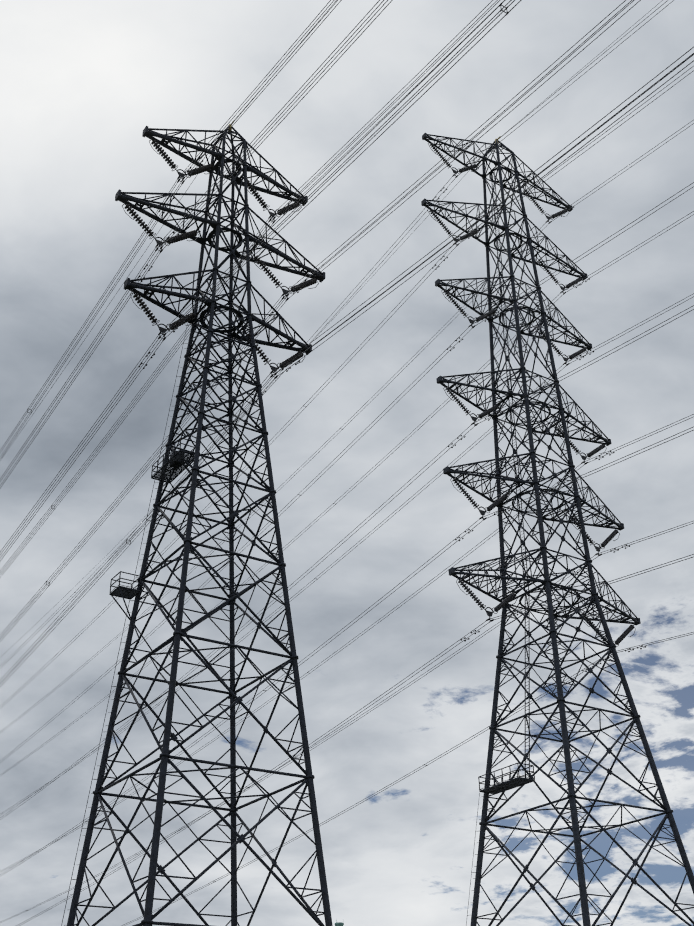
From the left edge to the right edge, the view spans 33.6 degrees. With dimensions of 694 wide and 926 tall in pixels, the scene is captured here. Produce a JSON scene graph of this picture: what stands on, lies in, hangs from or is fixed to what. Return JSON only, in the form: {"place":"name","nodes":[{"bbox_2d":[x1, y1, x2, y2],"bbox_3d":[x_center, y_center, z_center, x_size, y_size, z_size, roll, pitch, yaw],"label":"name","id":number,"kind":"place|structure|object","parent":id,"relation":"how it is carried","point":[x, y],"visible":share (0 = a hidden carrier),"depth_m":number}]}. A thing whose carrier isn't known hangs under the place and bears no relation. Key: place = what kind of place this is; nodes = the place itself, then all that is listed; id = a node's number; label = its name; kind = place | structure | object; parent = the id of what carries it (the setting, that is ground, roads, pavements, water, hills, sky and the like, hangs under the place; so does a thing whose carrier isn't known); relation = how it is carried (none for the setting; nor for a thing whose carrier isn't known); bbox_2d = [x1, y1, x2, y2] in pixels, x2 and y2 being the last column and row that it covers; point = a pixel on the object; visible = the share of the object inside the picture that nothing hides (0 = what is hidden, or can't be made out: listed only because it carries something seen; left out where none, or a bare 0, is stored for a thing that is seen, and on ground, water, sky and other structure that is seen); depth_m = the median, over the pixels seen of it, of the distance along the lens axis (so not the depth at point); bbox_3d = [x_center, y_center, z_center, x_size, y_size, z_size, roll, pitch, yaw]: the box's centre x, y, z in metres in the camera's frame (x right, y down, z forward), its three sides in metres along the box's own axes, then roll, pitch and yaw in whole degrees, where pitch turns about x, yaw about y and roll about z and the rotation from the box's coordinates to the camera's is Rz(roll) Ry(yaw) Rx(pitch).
{"place":"outdoors","nodes":[
{"label":"outdoors","id":0,"kind":"place"},
{"bbox_2d":[112,450,193,597],"bbox_3d":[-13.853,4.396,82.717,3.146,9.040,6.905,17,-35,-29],"label":"tower grating","id":1,"kind":"object","parent":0,"point":[132,593],"visible":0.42,"depth_m":84.11},
{"bbox_2d":[61,126,332,925],"bbox_3d":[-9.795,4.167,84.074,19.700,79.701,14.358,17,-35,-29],"label":"steel tower","id":2,"kind":"structure","parent":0,"point":[233,336],"depth_m":82.55},
{"bbox_2d":[124,140,316,367],"bbox_3d":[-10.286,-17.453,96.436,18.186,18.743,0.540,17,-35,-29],"label":"tower insulators","id":3,"kind":"object","parent":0,"point":[193,233],"visible":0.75,"depth_m":95.83},
{"bbox_2d":[27,3,534,585],"bbox_3d":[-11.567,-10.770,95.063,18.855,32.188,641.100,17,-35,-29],"label":"tower fittings","id":4,"kind":"object","parent":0,"point":[283,295],"visible":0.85,"depth_m":94.28},
{"bbox_2d":[11,139,645,910],"bbox_3d":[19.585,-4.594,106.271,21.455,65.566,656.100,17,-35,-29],"label":"tower fittings","id":5,"kind":"object","parent":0,"point":[475,417],"visible":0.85,"depth_m":110.72},
{"bbox_2d":[0,0,693,925],"label":"sky","id":6,"kind":"structure","parent":0,"point":[82,81]},
{"bbox_2d":[480,777,533,792],"bbox_3d":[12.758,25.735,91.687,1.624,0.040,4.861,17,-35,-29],"label":"tower grating","id":7,"kind":"object","parent":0,"point":[506,784],"visible":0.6,"depth_m":91.71},
{"bbox_2d":[429,143,633,644],"bbox_3d":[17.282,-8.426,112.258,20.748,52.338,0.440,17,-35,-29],"label":"tower insulators","id":8,"kind":"object","parent":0,"point":[512,596],"visible":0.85,"depth_m":109.22},
{"bbox_2d":[421,133,693,925],"bbox_3d":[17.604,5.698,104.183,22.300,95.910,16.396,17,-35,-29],"label":"steel tower","id":9,"kind":"structure","parent":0,"point":[547,584],"depth_m":101.70},
{"label":"ground","id":10,"kind":"structure","parent":0,"visible":0},
{"bbox_2d":[0,0,693,686],"bbox_3d":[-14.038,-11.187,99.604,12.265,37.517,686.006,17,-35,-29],"label":"tower conductors","id":11,"kind":"object","parent":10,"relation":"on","point":[218,286],"visible":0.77,"depth_m":86.69},
{"bbox_2d":[0,0,693,924],"bbox_3d":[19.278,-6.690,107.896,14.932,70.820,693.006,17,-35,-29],"label":"tower conductors","id":12,"kind":"object","parent":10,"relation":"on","point":[400,506],"visible":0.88,"depth_m":121.73},
{"bbox_3d":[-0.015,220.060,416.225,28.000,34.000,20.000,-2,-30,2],"label":"boiler house","id":13,"kind":"object","parent":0,"visible":0},
{"bbox_3d":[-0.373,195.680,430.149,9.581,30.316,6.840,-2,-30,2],"label":"stack","id":14,"kind":"object","parent":13,"relation":"on","visible":0},
{"bbox_2d":[335,922,343,925],"bbox_3d":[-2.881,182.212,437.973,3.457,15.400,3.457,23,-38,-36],"label":"flue stack","id":15,"kind":"object","parent":14,"relation":"on","point":[339,924],"visible":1,"depth_m":439.59}
]}

